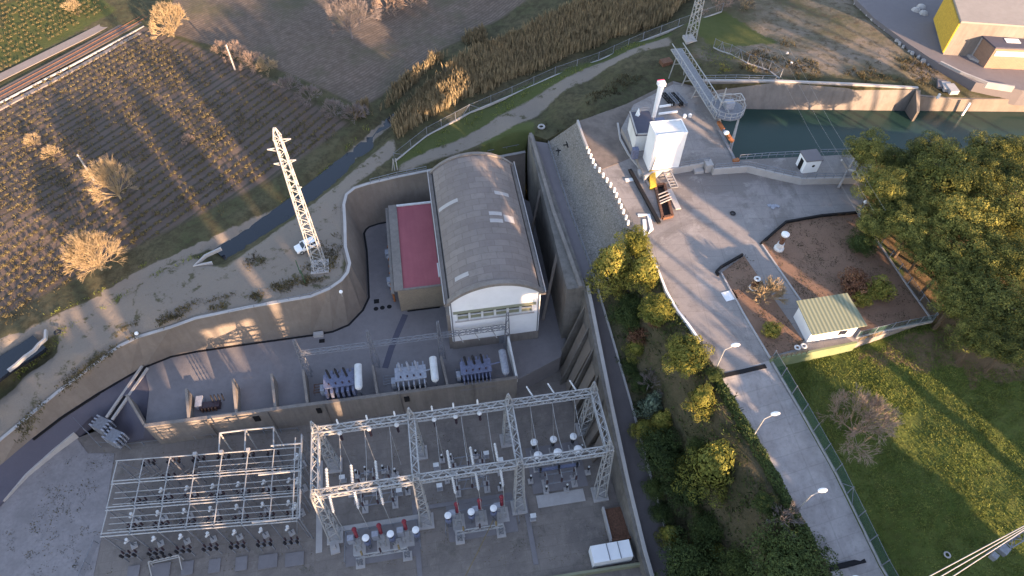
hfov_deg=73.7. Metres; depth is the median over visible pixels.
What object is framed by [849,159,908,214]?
pine tree
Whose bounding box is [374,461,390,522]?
strain insulator
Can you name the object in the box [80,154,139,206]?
bare tree
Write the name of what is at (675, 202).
pale slab
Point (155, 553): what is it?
insulator trio
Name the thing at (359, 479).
disconnector
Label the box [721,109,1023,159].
canal water
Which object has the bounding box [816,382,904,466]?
bare tree
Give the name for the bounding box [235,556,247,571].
concrete pad
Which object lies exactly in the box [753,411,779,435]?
street lamp
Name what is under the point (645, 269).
conifer
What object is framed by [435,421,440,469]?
conductor
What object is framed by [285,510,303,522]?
insulator trio
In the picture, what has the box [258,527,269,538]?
elbow bushing
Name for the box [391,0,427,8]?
bare shrub
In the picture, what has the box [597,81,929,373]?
deck
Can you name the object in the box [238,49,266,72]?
bare shrub
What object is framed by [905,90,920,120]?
wing wall
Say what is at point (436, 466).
control cabinet
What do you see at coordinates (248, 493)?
insulator trio
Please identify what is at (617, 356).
path kerb
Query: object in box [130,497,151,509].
insulator trio
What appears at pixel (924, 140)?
pine tree
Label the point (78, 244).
bare tree
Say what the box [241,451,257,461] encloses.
insulator trio
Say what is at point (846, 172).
dead tree
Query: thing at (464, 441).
conductor
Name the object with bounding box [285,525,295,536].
elbow bushing
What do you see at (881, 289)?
garden shrub
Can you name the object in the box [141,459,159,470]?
insulator trio
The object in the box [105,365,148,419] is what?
cable trench
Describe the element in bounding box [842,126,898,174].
deciduous tree
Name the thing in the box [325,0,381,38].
bare tree
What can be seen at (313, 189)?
stream
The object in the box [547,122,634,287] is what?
stone slope
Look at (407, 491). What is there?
ground post
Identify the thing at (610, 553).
white container
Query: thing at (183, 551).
insulator trio
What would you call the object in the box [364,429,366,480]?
conductor
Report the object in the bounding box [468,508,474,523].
voltage transformer
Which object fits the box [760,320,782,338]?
garden shrub
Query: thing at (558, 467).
busbar support
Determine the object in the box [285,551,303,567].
concrete pad
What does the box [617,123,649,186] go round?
edge kerb
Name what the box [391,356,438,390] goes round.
power transformer
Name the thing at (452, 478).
strain insulator
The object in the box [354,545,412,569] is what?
support frame
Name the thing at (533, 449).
current transformer
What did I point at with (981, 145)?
pine tree
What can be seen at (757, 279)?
turbine relic
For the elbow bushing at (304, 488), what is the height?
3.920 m
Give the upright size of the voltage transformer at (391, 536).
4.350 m
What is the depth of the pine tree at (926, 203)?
98.92 m
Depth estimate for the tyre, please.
105.02 m
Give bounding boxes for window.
[456,313,469,320]
[469,311,481,319]
[482,310,494,317]
[495,308,507,315]
[508,306,520,314]
[520,305,532,312]
[838,330,847,334]
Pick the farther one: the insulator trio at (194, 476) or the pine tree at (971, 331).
the insulator trio at (194, 476)
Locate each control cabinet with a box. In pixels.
[339,474,346,482]
[396,487,402,496]
[433,462,439,470]
[436,483,442,491]
[483,450,488,458]
[529,513,535,521]
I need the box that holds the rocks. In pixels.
[986,531,1023,560]
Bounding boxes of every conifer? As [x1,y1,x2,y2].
[583,231,632,302]
[619,248,663,293]
[620,359,639,378]
[621,224,652,258]
[621,337,643,363]
[627,419,653,447]
[629,371,652,393]
[632,390,663,421]
[635,426,692,482]
[637,291,675,327]
[640,474,669,501]
[647,408,672,439]
[647,500,674,524]
[653,524,678,547]
[653,525,726,575]
[659,466,710,517]
[661,332,714,379]
[661,453,688,477]
[670,438,737,508]
[680,383,718,422]
[686,505,724,546]
[718,540,754,575]
[744,514,842,575]
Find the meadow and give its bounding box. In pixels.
[777,155,1023,575]
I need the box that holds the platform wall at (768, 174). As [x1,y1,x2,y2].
[643,162,859,184]
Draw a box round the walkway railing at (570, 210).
[548,141,594,276]
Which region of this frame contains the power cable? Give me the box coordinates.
[465,520,493,575]
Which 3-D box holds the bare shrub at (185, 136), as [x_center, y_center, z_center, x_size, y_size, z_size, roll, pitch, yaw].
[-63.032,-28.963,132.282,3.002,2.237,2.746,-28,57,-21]
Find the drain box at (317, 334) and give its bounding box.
[313,331,324,342]
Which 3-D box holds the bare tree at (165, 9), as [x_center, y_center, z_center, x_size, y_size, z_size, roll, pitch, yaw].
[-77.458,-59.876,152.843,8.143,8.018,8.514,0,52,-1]
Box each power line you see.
[930,526,1023,575]
[941,528,1023,575]
[953,530,1023,575]
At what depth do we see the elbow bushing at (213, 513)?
100.08 m
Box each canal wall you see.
[703,79,918,110]
[920,95,1023,111]
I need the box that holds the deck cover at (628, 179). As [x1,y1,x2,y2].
[625,178,633,181]
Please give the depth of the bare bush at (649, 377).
98.15 m
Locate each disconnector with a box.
[356,466,393,488]
[360,489,398,513]
[450,451,484,474]
[454,474,490,497]
[541,467,578,490]
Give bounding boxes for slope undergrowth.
[604,253,806,574]
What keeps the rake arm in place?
attached to the intake platform at (735, 109)
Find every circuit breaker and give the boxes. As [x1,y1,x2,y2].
[347,527,365,555]
[371,523,389,550]
[396,519,414,546]
[449,502,465,529]
[471,498,487,526]
[494,495,509,521]
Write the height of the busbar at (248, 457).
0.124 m
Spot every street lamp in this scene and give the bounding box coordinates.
[716,343,739,366]
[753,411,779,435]
[799,488,827,508]
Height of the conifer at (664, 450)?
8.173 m
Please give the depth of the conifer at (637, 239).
101.01 m
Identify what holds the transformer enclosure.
on the yard at (571, 536)
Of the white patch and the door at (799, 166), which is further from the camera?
the door at (799, 166)
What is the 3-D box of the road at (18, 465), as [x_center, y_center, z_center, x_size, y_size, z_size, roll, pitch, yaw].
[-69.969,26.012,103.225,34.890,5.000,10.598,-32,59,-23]
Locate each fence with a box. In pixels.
[78,423,130,448]
[78,540,98,573]
[125,428,298,446]
[393,3,723,161]
[713,38,782,78]
[771,350,898,575]
[855,313,938,338]
[859,213,937,319]
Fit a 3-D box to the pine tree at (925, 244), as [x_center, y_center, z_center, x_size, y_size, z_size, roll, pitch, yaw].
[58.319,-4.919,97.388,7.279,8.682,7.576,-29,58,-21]
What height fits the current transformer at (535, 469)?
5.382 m
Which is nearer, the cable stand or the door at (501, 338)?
the cable stand
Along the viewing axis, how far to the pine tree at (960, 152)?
107.02 m
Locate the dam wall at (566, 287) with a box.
[526,133,585,338]
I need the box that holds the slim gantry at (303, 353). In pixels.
[292,312,509,376]
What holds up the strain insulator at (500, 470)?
hanging from the lattice gantry at (334, 534)
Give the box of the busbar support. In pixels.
[538,455,578,476]
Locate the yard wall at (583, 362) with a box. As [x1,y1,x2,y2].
[560,285,653,575]
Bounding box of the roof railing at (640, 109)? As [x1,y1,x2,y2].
[631,107,650,111]
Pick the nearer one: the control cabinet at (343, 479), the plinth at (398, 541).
the plinth at (398, 541)
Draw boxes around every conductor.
[339,435,340,484]
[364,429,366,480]
[389,426,392,476]
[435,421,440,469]
[461,417,467,465]
[530,407,539,454]
[552,403,563,453]
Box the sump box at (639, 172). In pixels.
[637,169,641,177]
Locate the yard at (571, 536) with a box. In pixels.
[78,365,641,575]
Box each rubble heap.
[911,7,919,12]
[916,4,925,9]
[919,10,927,15]
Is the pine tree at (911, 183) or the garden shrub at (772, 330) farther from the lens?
the pine tree at (911, 183)
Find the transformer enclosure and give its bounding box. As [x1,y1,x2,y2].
[125,336,517,443]
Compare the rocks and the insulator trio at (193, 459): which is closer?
the rocks
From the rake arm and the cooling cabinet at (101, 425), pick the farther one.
the rake arm
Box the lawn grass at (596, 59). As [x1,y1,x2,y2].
[416,33,754,153]
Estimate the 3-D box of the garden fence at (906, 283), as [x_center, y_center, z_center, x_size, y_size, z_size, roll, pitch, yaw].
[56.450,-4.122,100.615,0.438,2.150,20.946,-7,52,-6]
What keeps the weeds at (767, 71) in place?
on the dirt ground at (374, 58)
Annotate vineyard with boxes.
[0,0,331,308]
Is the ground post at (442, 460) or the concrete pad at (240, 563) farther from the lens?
the ground post at (442, 460)
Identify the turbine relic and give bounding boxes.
[749,276,760,290]
[774,231,789,252]
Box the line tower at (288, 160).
[267,127,328,274]
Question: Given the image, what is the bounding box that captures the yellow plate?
[649,170,656,189]
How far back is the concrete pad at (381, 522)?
99.73 m
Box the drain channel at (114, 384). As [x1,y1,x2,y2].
[32,222,385,439]
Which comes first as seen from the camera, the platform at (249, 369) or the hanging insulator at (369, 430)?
the hanging insulator at (369, 430)
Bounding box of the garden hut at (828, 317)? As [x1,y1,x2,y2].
[794,293,866,341]
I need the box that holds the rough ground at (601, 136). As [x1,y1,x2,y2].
[579,81,672,168]
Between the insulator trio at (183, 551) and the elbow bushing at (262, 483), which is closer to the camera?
the insulator trio at (183, 551)
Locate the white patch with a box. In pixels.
[721,290,736,301]
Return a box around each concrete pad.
[127,565,140,575]
[150,562,170,575]
[181,560,194,575]
[208,558,220,573]
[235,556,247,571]
[258,553,277,569]
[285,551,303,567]
[316,460,322,552]
[340,514,417,530]
[345,520,415,566]
[429,492,511,508]
[446,496,517,541]
[525,441,587,493]
[536,488,585,507]
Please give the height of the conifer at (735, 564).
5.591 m
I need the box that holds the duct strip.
[382,314,407,367]
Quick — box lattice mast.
[682,0,704,44]
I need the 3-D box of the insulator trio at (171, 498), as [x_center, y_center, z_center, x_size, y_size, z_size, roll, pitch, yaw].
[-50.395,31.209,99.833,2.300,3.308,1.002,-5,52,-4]
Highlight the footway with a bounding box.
[0,32,140,110]
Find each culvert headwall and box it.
[7,329,47,371]
[193,247,221,266]
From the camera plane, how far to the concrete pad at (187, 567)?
95.51 m
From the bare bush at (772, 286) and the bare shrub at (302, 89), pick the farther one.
the bare shrub at (302, 89)
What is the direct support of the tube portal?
on the yard at (571, 536)
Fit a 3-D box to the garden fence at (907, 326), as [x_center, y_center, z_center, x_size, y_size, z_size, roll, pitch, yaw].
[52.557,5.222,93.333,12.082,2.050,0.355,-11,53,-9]
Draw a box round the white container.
[588,539,632,567]
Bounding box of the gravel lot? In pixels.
[0,439,114,575]
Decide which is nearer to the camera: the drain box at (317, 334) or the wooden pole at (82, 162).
the drain box at (317, 334)
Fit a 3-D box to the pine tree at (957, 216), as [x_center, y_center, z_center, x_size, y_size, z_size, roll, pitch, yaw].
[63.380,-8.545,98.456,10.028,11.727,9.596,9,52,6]
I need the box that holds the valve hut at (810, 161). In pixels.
[796,149,823,172]
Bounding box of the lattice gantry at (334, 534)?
[310,381,613,544]
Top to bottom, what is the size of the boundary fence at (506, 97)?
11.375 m
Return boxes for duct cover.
[412,500,421,575]
[520,484,537,564]
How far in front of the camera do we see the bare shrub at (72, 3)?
159.67 m
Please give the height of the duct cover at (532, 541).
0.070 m
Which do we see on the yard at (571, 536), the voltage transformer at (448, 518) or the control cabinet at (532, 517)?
the control cabinet at (532, 517)
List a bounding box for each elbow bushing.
[124,538,137,549]
[129,512,142,523]
[151,536,164,547]
[155,510,168,521]
[159,487,170,497]
[178,534,190,545]
[182,508,194,519]
[184,485,196,495]
[205,531,217,542]
[208,506,219,516]
[210,483,221,493]
[232,529,243,540]
[234,504,245,514]
[236,481,246,492]
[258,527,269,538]
[260,502,269,512]
[261,479,270,490]
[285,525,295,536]
[287,477,296,488]
[293,453,306,468]
[294,502,305,516]
[295,477,308,493]
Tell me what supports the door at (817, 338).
in the garden hut at (828, 317)
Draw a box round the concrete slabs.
[937,79,959,94]
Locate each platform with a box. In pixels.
[146,200,565,422]
[621,84,863,179]
[709,88,745,149]
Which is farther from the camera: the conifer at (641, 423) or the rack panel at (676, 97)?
the rack panel at (676, 97)
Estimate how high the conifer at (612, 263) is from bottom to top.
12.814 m
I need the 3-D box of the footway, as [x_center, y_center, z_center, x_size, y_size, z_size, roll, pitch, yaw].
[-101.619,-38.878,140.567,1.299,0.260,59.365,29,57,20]
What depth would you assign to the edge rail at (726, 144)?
115.38 m
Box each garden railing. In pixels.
[770,349,808,359]
[858,331,882,341]
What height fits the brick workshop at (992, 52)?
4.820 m
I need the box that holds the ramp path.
[590,288,677,575]
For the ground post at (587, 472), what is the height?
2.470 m
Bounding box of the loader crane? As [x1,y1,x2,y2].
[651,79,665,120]
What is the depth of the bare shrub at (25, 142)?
131.08 m
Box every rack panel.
[662,92,674,105]
[667,92,678,105]
[670,92,683,105]
[675,92,687,105]
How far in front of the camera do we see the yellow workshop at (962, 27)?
129.58 m
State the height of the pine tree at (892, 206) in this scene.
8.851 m
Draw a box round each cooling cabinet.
[89,415,116,435]
[101,427,129,449]
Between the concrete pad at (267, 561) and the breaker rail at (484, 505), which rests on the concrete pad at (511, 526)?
the breaker rail at (484, 505)
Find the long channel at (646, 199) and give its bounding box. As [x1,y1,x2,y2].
[628,169,660,223]
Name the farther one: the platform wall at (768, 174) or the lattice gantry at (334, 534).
the platform wall at (768, 174)
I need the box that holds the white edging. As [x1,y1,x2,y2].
[638,214,653,236]
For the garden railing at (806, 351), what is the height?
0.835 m
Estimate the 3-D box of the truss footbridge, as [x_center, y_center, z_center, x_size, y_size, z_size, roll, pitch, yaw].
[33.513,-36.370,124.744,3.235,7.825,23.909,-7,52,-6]
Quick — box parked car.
[294,236,319,254]
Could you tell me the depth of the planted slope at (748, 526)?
91.39 m
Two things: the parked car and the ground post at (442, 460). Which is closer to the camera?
the ground post at (442, 460)
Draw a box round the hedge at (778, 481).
[713,379,816,548]
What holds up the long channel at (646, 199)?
on the deck at (700, 238)
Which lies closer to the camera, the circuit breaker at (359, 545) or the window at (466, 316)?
the circuit breaker at (359, 545)
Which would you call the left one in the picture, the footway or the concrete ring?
the footway
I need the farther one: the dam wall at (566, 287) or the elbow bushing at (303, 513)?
the dam wall at (566, 287)
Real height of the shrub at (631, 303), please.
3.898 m
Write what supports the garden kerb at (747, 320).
on the deck at (700, 238)
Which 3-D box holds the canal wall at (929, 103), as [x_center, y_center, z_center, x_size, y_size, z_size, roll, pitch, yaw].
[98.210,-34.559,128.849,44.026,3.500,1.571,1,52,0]
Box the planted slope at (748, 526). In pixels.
[597,247,831,575]
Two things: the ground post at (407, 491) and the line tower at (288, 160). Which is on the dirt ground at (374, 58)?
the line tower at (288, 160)
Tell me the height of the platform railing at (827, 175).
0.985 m
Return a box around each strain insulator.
[325,468,344,530]
[350,464,367,526]
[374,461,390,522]
[446,450,459,512]
[469,447,481,508]
[493,443,504,505]
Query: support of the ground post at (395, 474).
on the yard at (571, 536)
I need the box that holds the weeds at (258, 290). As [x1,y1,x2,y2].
[34,205,342,422]
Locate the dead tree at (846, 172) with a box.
[837,151,860,187]
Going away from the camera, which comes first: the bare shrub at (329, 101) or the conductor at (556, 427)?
the conductor at (556, 427)
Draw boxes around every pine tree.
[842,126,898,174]
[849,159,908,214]
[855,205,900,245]
[869,187,921,221]
[878,147,916,177]
[878,164,935,203]
[884,203,948,257]
[894,141,939,183]
[899,222,954,273]
[905,129,949,160]
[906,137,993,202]
[908,182,949,223]
[913,234,979,295]
[926,192,1001,245]
[926,268,992,329]
[936,142,982,187]
[937,185,984,217]
[944,308,1023,364]
[945,223,1019,283]
[948,260,1001,296]
[959,153,1006,196]
[960,130,1014,160]
[960,266,1023,334]
[968,223,1023,245]
[969,176,1023,236]
[979,150,1023,197]
[979,312,1023,372]
[986,228,1023,295]
[986,288,1023,333]
[992,133,1023,178]
[1001,199,1023,241]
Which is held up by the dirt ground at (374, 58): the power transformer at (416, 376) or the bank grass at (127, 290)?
the bank grass at (127, 290)
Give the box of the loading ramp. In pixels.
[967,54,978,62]
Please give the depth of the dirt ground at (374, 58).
133.77 m
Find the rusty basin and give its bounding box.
[601,507,630,542]
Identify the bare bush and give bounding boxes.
[637,367,663,396]
[746,274,789,304]
[765,500,804,542]
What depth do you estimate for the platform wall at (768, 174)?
111.66 m
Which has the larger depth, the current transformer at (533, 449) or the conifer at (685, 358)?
the current transformer at (533, 449)
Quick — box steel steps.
[663,170,678,187]
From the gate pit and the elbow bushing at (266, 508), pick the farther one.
the gate pit
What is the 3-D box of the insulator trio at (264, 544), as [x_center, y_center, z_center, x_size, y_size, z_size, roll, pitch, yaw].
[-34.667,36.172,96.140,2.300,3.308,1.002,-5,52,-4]
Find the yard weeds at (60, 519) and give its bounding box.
[2,454,113,575]
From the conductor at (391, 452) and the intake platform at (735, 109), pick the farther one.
the intake platform at (735, 109)
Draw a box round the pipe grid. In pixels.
[100,434,314,551]
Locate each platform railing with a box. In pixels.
[680,157,709,165]
[714,161,803,177]
[806,172,860,177]
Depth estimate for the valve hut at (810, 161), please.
110.41 m
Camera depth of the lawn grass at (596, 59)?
135.41 m
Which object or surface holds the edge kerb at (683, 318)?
on the deck at (700, 238)
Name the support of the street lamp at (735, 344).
on the planted slope at (748, 526)
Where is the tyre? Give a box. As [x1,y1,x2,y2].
[53,329,60,334]
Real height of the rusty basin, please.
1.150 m
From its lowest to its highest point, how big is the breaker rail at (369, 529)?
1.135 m
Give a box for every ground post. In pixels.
[381,465,386,473]
[393,468,398,476]
[405,486,410,495]
[440,454,444,463]
[473,449,477,458]
[497,482,502,491]
[528,475,533,484]
[543,485,548,494]
[563,483,569,492]
[585,466,590,475]
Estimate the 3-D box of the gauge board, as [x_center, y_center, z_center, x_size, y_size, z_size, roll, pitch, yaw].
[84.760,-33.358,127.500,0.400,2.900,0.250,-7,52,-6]
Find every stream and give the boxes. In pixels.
[0,335,47,381]
[214,112,395,259]
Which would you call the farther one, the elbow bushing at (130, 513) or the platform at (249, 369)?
the platform at (249, 369)
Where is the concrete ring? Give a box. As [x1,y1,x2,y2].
[538,124,544,129]
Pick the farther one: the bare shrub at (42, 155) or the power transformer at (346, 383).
the bare shrub at (42, 155)
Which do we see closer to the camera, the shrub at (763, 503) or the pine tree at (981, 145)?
the shrub at (763, 503)
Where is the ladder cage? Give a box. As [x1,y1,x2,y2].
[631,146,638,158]
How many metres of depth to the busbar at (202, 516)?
93.92 m
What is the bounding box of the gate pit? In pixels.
[654,183,673,219]
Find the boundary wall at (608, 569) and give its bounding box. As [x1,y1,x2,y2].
[554,562,639,575]
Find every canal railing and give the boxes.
[704,75,776,79]
[739,151,799,158]
[820,149,851,153]
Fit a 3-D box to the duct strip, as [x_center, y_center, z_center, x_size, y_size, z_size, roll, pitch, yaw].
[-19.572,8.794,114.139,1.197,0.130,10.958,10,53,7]
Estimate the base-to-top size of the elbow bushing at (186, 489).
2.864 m
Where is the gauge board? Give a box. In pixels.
[961,102,970,115]
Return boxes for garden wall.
[715,253,743,275]
[760,211,857,244]
[769,341,856,366]
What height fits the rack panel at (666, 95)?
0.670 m
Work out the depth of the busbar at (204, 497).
95.56 m
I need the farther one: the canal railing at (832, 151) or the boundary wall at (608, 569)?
the canal railing at (832, 151)
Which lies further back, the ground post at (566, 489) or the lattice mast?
the lattice mast
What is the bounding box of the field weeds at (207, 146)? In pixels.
[0,44,334,324]
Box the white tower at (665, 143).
[643,119,687,170]
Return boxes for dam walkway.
[536,141,594,287]
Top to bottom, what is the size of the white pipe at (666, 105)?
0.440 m
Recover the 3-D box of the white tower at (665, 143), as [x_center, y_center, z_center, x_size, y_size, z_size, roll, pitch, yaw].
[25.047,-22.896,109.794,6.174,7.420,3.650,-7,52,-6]
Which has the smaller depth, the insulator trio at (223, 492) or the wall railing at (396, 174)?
the insulator trio at (223, 492)
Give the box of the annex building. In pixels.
[385,201,443,311]
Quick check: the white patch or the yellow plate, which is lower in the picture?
the white patch
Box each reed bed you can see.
[349,23,487,119]
[389,0,685,137]
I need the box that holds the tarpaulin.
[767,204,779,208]
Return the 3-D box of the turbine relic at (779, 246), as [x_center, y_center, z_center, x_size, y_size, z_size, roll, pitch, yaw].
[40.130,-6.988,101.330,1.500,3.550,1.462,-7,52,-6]
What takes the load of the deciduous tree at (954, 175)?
on the meadow
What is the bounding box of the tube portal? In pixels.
[218,426,285,455]
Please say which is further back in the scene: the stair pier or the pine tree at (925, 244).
the stair pier
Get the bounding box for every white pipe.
[659,104,672,107]
[659,110,677,114]
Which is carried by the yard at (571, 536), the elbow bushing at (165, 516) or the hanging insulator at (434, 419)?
the elbow bushing at (165, 516)
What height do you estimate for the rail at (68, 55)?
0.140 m
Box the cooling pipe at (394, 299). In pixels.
[387,245,395,301]
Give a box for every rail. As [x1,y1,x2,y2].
[0,14,143,91]
[0,15,148,96]
[344,519,421,562]
[445,500,519,532]
[718,129,734,158]
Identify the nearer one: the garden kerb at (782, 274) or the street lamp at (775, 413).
the street lamp at (775, 413)
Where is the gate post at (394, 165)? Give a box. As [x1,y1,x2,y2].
[392,158,397,170]
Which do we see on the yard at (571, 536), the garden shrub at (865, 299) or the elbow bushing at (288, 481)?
the elbow bushing at (288, 481)
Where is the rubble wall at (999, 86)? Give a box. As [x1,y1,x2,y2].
[853,3,1014,91]
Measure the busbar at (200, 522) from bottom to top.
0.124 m
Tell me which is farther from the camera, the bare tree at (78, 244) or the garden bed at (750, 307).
the bare tree at (78, 244)
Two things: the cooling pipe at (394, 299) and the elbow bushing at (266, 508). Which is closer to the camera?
the elbow bushing at (266, 508)
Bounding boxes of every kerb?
[0,26,143,103]
[3,432,78,501]
[577,120,587,149]
[596,287,670,549]
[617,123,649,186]
[652,255,700,339]
[720,272,770,358]
[761,244,800,299]
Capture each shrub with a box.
[23,132,41,147]
[39,144,64,160]
[59,0,80,13]
[181,133,194,144]
[210,40,232,56]
[222,40,246,63]
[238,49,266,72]
[255,55,278,77]
[272,73,300,90]
[294,84,322,106]
[318,98,346,118]
[340,102,369,122]
[370,0,403,21]
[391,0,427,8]
[605,293,642,334]
[618,291,642,314]
[627,326,647,345]
[673,334,701,354]
[685,434,705,457]
[700,0,734,14]
[704,365,724,383]
[735,0,756,10]
[750,489,780,516]
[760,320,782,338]
[837,266,872,298]
[845,226,879,257]
[851,288,874,307]
[865,274,898,302]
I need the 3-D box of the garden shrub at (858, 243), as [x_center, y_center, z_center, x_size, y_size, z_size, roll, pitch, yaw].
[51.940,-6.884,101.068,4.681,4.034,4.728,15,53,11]
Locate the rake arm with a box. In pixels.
[717,121,733,142]
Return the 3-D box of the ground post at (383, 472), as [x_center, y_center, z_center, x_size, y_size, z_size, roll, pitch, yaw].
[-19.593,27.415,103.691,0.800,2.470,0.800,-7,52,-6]
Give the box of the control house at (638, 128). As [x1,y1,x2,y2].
[628,111,652,150]
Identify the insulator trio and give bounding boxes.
[119,549,142,561]
[126,522,146,533]
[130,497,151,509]
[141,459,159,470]
[146,547,168,559]
[152,520,172,530]
[156,495,177,506]
[160,472,180,485]
[166,457,184,468]
[174,545,195,556]
[179,518,200,529]
[182,493,203,505]
[185,471,205,483]
[191,455,208,466]
[201,542,222,555]
[206,516,225,528]
[209,491,228,503]
[211,469,230,481]
[216,453,233,464]
[229,540,248,553]
[232,514,251,526]
[235,489,253,501]
[236,467,255,479]
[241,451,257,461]
[256,538,275,550]
[259,512,277,524]
[260,487,279,499]
[262,465,280,477]
[266,449,282,460]
[283,536,301,548]
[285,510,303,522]
[286,486,303,497]
[287,464,304,476]
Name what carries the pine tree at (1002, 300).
on the meadow
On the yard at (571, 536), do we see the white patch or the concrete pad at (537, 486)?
the concrete pad at (537, 486)
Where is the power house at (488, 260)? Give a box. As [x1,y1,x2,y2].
[427,152,545,348]
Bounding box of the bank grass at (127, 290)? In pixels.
[14,125,368,380]
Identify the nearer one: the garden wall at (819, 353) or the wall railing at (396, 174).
the garden wall at (819, 353)
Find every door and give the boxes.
[499,336,506,343]
[797,157,803,169]
[812,334,822,341]
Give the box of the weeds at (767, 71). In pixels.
[241,36,949,271]
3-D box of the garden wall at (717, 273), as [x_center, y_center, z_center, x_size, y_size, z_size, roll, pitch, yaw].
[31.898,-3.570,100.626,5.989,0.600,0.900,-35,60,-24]
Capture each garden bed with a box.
[722,256,802,355]
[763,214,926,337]
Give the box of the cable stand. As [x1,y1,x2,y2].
[148,553,183,575]
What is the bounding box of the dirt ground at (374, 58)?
[0,0,1000,435]
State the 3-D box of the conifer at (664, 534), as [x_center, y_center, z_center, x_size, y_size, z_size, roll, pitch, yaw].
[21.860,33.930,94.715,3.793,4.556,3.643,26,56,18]
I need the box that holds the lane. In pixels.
[0,24,106,80]
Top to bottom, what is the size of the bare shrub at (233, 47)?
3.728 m
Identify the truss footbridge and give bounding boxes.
[668,43,728,118]
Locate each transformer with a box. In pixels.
[194,393,224,412]
[320,363,362,399]
[362,534,371,549]
[387,530,395,545]
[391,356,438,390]
[412,526,420,541]
[444,512,451,527]
[456,349,508,390]
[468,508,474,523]
[490,505,496,520]
[530,439,537,455]
[533,451,542,472]
[548,436,556,453]
[552,448,561,465]
[568,433,576,450]
[571,445,582,465]
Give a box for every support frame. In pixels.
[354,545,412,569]
[455,521,505,544]
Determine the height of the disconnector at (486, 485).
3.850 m
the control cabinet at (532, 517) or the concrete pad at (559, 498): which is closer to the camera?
the control cabinet at (532, 517)
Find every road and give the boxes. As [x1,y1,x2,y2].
[0,370,155,505]
[723,361,883,575]
[854,0,1023,105]
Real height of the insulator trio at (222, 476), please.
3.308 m
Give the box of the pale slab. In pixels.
[667,189,680,209]
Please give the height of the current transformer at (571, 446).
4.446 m
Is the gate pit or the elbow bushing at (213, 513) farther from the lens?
the gate pit
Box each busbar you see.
[107,515,295,530]
[109,509,298,524]
[110,503,298,517]
[112,490,298,504]
[114,484,297,498]
[115,478,299,492]
[197,465,297,472]
[199,454,298,461]
[200,459,297,466]
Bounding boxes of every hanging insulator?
[336,419,343,440]
[365,415,372,436]
[393,411,399,432]
[431,406,436,427]
[452,403,457,423]
[476,399,481,420]
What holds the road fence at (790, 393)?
on the meadow
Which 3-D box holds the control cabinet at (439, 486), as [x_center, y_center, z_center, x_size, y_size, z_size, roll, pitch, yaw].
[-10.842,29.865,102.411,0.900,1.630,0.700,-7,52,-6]
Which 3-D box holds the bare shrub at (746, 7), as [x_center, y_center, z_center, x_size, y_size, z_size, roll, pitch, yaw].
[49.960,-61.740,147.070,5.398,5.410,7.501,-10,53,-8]
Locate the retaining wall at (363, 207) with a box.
[0,150,525,464]
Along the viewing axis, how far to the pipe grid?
95.94 m
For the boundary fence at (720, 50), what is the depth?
131.37 m
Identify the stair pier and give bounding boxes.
[693,159,713,173]
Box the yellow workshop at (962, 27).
[933,0,1023,55]
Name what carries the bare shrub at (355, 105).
on the dirt ground at (374, 58)
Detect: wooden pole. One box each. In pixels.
[76,154,93,179]
[225,44,235,69]
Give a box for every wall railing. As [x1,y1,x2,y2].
[228,286,330,313]
[370,166,426,182]
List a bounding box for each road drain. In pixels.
[721,364,766,377]
[829,558,865,571]
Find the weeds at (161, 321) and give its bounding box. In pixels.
[14,251,339,442]
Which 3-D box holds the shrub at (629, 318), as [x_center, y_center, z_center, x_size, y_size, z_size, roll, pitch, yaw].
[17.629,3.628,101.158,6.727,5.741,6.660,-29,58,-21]
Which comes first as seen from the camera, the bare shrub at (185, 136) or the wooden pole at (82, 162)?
the wooden pole at (82, 162)
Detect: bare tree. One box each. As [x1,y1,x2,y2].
[60,229,130,282]
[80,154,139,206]
[148,1,188,39]
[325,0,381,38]
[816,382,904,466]
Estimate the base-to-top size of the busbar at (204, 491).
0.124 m
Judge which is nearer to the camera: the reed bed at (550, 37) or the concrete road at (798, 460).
the concrete road at (798, 460)
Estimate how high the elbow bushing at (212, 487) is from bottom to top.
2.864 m
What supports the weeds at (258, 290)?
on the dirt ground at (374, 58)
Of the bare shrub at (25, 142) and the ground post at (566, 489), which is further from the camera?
the bare shrub at (25, 142)
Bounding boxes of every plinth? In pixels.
[329,542,340,554]
[392,537,402,550]
[454,527,464,538]
[494,519,504,531]
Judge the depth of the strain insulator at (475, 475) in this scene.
90.50 m
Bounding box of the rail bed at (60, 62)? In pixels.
[0,22,141,99]
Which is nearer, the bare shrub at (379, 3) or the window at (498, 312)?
the window at (498, 312)
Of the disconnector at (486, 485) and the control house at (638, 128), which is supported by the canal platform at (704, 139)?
the control house at (638, 128)
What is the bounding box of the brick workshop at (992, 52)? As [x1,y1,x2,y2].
[971,36,1023,69]
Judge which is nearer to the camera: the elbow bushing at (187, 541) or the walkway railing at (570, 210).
the elbow bushing at (187, 541)
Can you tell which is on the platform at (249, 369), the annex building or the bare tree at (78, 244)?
the annex building
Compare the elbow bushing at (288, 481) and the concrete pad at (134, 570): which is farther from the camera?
the elbow bushing at (288, 481)

